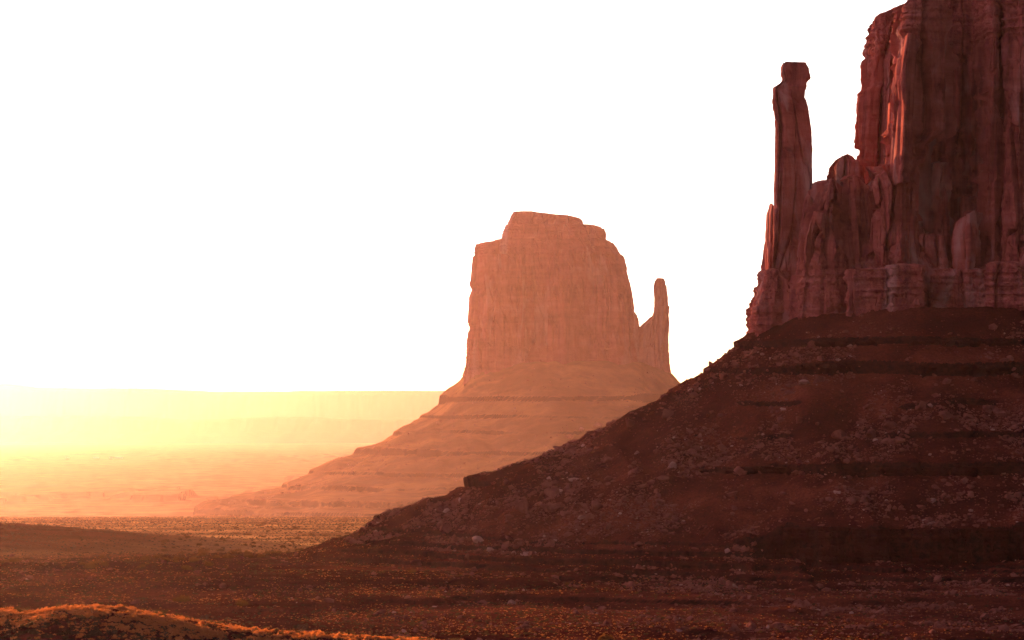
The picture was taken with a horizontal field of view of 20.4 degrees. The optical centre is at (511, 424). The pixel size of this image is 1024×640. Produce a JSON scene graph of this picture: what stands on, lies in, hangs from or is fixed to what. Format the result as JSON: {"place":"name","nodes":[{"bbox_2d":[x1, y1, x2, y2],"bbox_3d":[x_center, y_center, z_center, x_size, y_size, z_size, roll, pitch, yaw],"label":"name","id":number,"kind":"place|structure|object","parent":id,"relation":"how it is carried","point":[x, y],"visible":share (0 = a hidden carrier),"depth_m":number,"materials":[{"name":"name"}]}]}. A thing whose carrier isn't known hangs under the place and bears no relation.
{"place":"outdoors","nodes":[
{"label":"outdoors","id":0,"kind":"place"},
{"bbox_2d":[0,415,414,443],"bbox_3d":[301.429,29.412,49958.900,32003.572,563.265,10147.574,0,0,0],"label":"hills","id":1,"kind":"structure","parent":0,"point":[85,429],"depth_m":48497.09,"materials":[{"name":"yellow soil"}]},
{"bbox_2d":[0,383,443,419],"bbox_3d":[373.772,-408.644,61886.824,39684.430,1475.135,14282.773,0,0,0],"label":"hills","id":2,"kind":"structure","parent":0,"point":[20,400],"depth_m":60202.32,"materials":[{"name":"yellow soil"}]},
{"bbox_2d":[0,0,906,391],"label":"sky","id":3,"kind":"structure","parent":0,"point":[198,195],"materials":[{"name":"white"}]},
{"bbox_2d":[0,306,1023,639],"bbox_3d":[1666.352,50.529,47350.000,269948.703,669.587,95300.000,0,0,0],"label":"ground","id":4,"kind":"structure","parent":0,"point":[106,480],"depth_m":1272.05,"materials":[{"name":"red soil"}]},
{"bbox_2d":[83,561,98,568],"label":"shrub","id":5,"kind":"object","parent":4,"relation":"on","point":[91,565],"visible":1,"depth_m":1237.32,"materials":[{"name":"brown plant"}]},
{"bbox_2d":[172,595,190,601],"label":"shrub","id":6,"kind":"object","parent":4,"relation":"on","point":[181,599],"visible":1,"depth_m":1002.28,"materials":[{"name":"brown plant"}]},
{"bbox_2d":[0,516,372,556],"bbox_3d":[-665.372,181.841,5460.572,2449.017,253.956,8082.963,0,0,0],"label":"ground cover","id":7,"kind":"object","parent":4,"relation":"on","point":[108,519],"visible":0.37,"depth_m":3511.52,"materials":[{"name":"brown plant"}]},
{"bbox_2d":[188,557,199,561],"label":"shrub","id":8,"kind":"object","parent":4,"relation":"on","point":[191,559],"visible":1,"depth_m":1321.15,"materials":[{"name":"brown plant"}]},
{"bbox_2d":[199,614,213,623],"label":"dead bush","id":9,"kind":"object","parent":4,"relation":"on","point":[206,618],"visible":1,"depth_m":593.75,"materials":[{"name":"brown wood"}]},
{"bbox_2d":[0,603,462,639],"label":"ground cover","id":10,"kind":"object","parent":4,"relation":"on","point":[179,622],"visible":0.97,"depth_m":587.70,"materials":[{"name":"brown plant"}]},
{"bbox_2d":[235,599,247,605],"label":"shrub","id":11,"kind":"object","parent":4,"relation":"on","point":[242,602],"visible":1,"depth_m":991.34,"materials":[{"name":"brown plant"}]},
{"bbox_2d":[243,553,253,557],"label":"shrub","id":12,"kind":"object","parent":4,"relation":"on","point":[250,555],"visible":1,"depth_m":1357.38,"materials":[{"name":"brown plant"}]},
{"bbox_2d":[410,559,421,565],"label":"boulder","id":13,"kind":"object","parent":4,"relation":"on","point":[415,562],"visible":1,"depth_m":1225.15,"materials":[{"name":"stone"}]},
{"bbox_2d":[205,367,665,516],"bbox_3d":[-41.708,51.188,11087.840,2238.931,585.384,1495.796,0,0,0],"label":"rubble","id":14,"kind":"object","parent":4,"relation":"on","point":[434,448],"visible":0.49,"depth_m":11471.21,"materials":[{"name":"stone"}]},
{"bbox_2d":[463,553,468,561],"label":"boulder","id":15,"kind":"object","parent":4,"relation":"on","point":[466,557],"visible":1,"depth_m":1207.38,"materials":[{"name":"stone"}]},
{"bbox_2d":[469,527,476,532],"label":"boulder","id":16,"kind":"object","parent":4,"relation":"on","point":[472,529],"visible":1,"depth_m":1254.55,"materials":[{"name":"stone"}]},
{"bbox_2d":[472,536,483,542],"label":"boulder","id":17,"kind":"object","parent":4,"relation":"on","point":[475,539],"visible":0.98,"depth_m":1234.46,"materials":[{"name":"stone"}]},
{"bbox_2d":[0,314,1023,639],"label":"rubble","id":18,"kind":"object","parent":4,"relation":"on","point":[586,508],"visible":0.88,"depth_m":1217.91,"materials":[{"name":"stone"}]},
{"bbox_2d":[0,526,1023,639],"bbox_3d":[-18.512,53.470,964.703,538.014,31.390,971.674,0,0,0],"label":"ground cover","id":19,"kind":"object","parent":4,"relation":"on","point":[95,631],"visible":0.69,"depth_m":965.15,"materials":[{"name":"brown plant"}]},
{"bbox_2d":[515,500,529,512],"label":"boulder","id":20,"kind":"object","parent":4,"relation":"on","point":[522,506],"visible":1,"depth_m":1250.31,"materials":[{"name":"stone"}]},
{"bbox_2d":[537,491,543,501],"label":"boulder","id":21,"kind":"object","parent":4,"relation":"on","point":[540,497],"visible":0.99,"depth_m":1271.78,"materials":[{"name":"stone"}]},
{"bbox_2d":[543,505,551,511],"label":"boulder","id":22,"kind":"object","parent":4,"relation":"on","point":[546,508],"visible":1,"depth_m":1243.88,"materials":[{"name":"stone"}]},
{"bbox_2d":[544,488,559,497],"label":"boulder","id":23,"kind":"object","parent":4,"relation":"on","point":[549,492],"visible":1,"depth_m":1262.89,"materials":[{"name":"stone"}]},
{"bbox_2d":[546,503,560,508],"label":"boulder","id":24,"kind":"object","parent":4,"relation":"on","point":[554,505],"visible":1,"depth_m":1246.73,"materials":[{"name":"stone"}]},
{"bbox_2d":[560,511,570,516],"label":"boulder","id":25,"kind":"object","parent":4,"relation":"on","point":[564,513],"visible":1,"depth_m":1235.06,"materials":[{"name":"stone"}]},
{"bbox_2d":[462,211,670,384],"bbox_3d":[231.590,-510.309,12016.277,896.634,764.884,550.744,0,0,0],"label":"sandstone butte","id":26,"kind":"object","parent":4,"relation":"on","point":[546,287],"visible":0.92,"depth_m":11802.19,"materials":[{"name":"orange stone"}]},
{"bbox_2d":[564,434,574,438],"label":"boulder","id":27,"kind":"object","parent":4,"relation":"on","point":[569,436],"visible":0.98,"depth_m":11267.69,"materials":[{"name":"stone"}]},
{"bbox_2d":[591,500,602,509],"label":"boulder","id":28,"kind":"object","parent":4,"relation":"on","point":[595,505],"visible":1,"depth_m":1226.21,"materials":[{"name":"stone"}]},
{"bbox_2d":[594,430,600,436],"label":"boulder","id":29,"kind":"object","parent":4,"relation":"on","point":[597,432],"visible":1,"depth_m":1367.95,"materials":[{"name":"stone"}]},
{"bbox_2d":[592,422,604,427],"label":"boulder","id":30,"kind":"object","parent":4,"relation":"on","point":[598,425],"visible":0.89,"depth_m":11353.69,"materials":[{"name":"stone"}]},
{"bbox_2d":[600,455,611,462],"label":"boulder","id":31,"kind":"object","parent":4,"relation":"on","point":[606,458],"visible":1,"depth_m":1300.51,"materials":[{"name":"stone"}]},
{"bbox_2d":[598,632,614,639],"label":"shrub","id":32,"kind":"object","parent":4,"relation":"on","point":[604,636],"visible":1,"depth_m":850.62,"materials":[{"name":"brown plant"}]},
{"bbox_2d":[635,564,644,569],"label":"boulder","id":33,"kind":"object","parent":4,"relation":"on","point":[638,566],"visible":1,"depth_m":1158.09,"materials":[{"name":"stone"}]},
{"bbox_2d":[655,498,664,503],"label":"boulder","id":34,"kind":"object","parent":4,"relation":"on","point":[659,501],"visible":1,"depth_m":1220.32,"materials":[{"name":"stone"}]},
{"bbox_2d":[656,475,668,481],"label":"boulder","id":35,"kind":"object","parent":4,"relation":"on","point":[662,478],"visible":1,"depth_m":1236.91,"materials":[{"name":"stone"}]},
{"bbox_2d":[662,408,673,419],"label":"boulder","id":36,"kind":"object","parent":4,"relation":"on","point":[667,413],"visible":1,"depth_m":1332.58,"materials":[{"name":"stone"}]},
{"bbox_2d":[668,461,676,467],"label":"boulder","id":37,"kind":"object","parent":4,"relation":"on","point":[672,464],"visible":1,"depth_m":1252.48,"materials":[{"name":"stone"}]},
{"bbox_2d":[667,459,677,463],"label":"boulder","id":38,"kind":"object","parent":4,"relation":"on","point":[673,460],"visible":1,"depth_m":1260.92,"materials":[{"name":"stone"}]},
{"bbox_2d":[689,392,698,397],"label":"boulder","id":39,"kind":"object","parent":4,"relation":"on","point":[693,394],"visible":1,"depth_m":1342.23,"materials":[{"name":"stone"}]},
{"bbox_2d":[719,373,726,379],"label":"boulder","id":40,"kind":"object","parent":4,"relation":"on","point":[722,376],"visible":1,"depth_m":1342.61,"materials":[{"name":"stone"}]},
{"bbox_2d":[733,466,747,475],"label":"boulder","id":41,"kind":"object","parent":4,"relation":"on","point":[738,470],"visible":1,"depth_m":1227.09,"materials":[{"name":"stone"}]},
{"bbox_2d":[776,417,784,422],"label":"boulder","id":42,"kind":"object","parent":4,"relation":"on","point":[780,419],"visible":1,"depth_m":1278.07,"materials":[{"name":"stone"}]},
{"bbox_2d":[796,416,802,423],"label":"boulder","id":43,"kind":"object","parent":4,"relation":"on","point":[799,419],"visible":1,"depth_m":1268.07,"materials":[{"name":"stone"}]},
{"bbox_2d":[799,379,809,383],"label":"boulder","id":44,"kind":"object","parent":4,"relation":"on","point":[803,381],"visible":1,"depth_m":1298.15,"materials":[{"name":"stone"}]},
{"bbox_2d":[817,356,824,360],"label":"boulder","id":45,"kind":"object","parent":4,"relation":"on","point":[820,358],"visible":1,"depth_m":1310.11,"materials":[{"name":"stone"}]},
{"bbox_2d":[831,429,846,439],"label":"boulder","id":46,"kind":"object","parent":4,"relation":"on","point":[838,434],"visible":1,"depth_m":1244.81,"materials":[{"name":"stone"}]},
{"bbox_2d":[699,466,1002,477],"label":"rock ledge","id":47,"kind":"object","parent":4,"relation":"on","point":[937,472],"visible":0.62,"depth_m":1205.42,"materials":[{"name":"stone"}]},
{"bbox_2d":[849,496,856,504],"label":"boulder","id":48,"kind":"object","parent":4,"relation":"on","point":[853,500],"visible":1,"depth_m":1174.37,"materials":[{"name":"stone"}]},
{"bbox_2d":[867,429,875,437],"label":"boulder","id":49,"kind":"object","parent":4,"relation":"on","point":[871,433],"visible":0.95,"depth_m":1240.25,"materials":[{"name":"stone"}]},
{"bbox_2d":[745,0,1023,336],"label":"sandstone butte","id":50,"kind":"object","parent":4,"relation":"on","point":[918,201],"visible":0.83,"depth_m":1360.37,"materials":[{"name":"brown stone"}]},
{"bbox_2d":[763,526,1023,568],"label":"rock ledge","id":51,"kind":"object","parent":4,"relation":"on","point":[874,542],"visible":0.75,"depth_m":1143.55,"materials":[{"name":"stone"}]},
{"bbox_2d":[895,436,904,442],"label":"boulder","id":52,"kind":"object","parent":4,"relation":"on","point":[899,439],"visible":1,"depth_m":1230.72,"materials":[{"name":"stone"}]},
{"bbox_2d":[799,339,1011,346],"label":"rock ledge","id":53,"kind":"object","parent":4,"relation":"on","point":[968,343],"visible":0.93,"depth_m":1316.28,"materials":[{"name":"stone"}]},
{"bbox_2d":[796,364,1023,377],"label":"rock ledge","id":54,"kind":"object","parent":4,"relation":"on","point":[977,370],"visible":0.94,"depth_m":1300.78,"materials":[{"name":"stone"}]},
{"bbox_2d":[915,405,922,409],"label":"boulder","id":55,"kind":"object","parent":4,"relation":"on","point":[917,407],"visible":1,"depth_m":1267.24,"materials":[{"name":"stone"}]},
{"bbox_2d":[919,401,927,406],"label":"boulder","id":56,"kind":"object","parent":4,"relation":"on","point":[922,403],"visible":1,"depth_m":1269.36,"materials":[{"name":"stone"}]},
{"bbox_2d":[938,410,952,419],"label":"boulder","id":57,"kind":"object","parent":4,"relation":"on","point":[944,414],"visible":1,"depth_m":1250.88,"materials":[{"name":"stone"}]},
{"bbox_2d":[960,477,967,483],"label":"boulder","id":58,"kind":"object","parent":4,"relation":"on","point":[964,480],"visible":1,"depth_m":1197.57,"materials":[{"name":"stone"}]},
{"bbox_2d":[963,413,973,418],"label":"boulder","id":59,"kind":"object","parent":4,"relation":"on","point":[968,416],"visible":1,"depth_m":1260.10,"materials":[{"name":"stone"}]},
{"bbox_2d":[967,491,973,496],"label":"boulder","id":60,"kind":"object","parent":4,"relation":"on","point":[970,493],"visible":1,"depth_m":1182.97,"materials":[{"name":"stone"}]},
{"bbox_2d":[993,409,1006,415],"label":"boulder","id":61,"kind":"object","parent":4,"relation":"on","point":[999,412],"visible":1,"depth_m":1265.26,"materials":[{"name":"stone"}]},
{"bbox_2d":[1004,494,1013,498],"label":"boulder","id":62,"kind":"object","parent":4,"relation":"on","point":[1007,496],"visible":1,"depth_m":1171.86,"materials":[{"name":"stone"}]}
]}

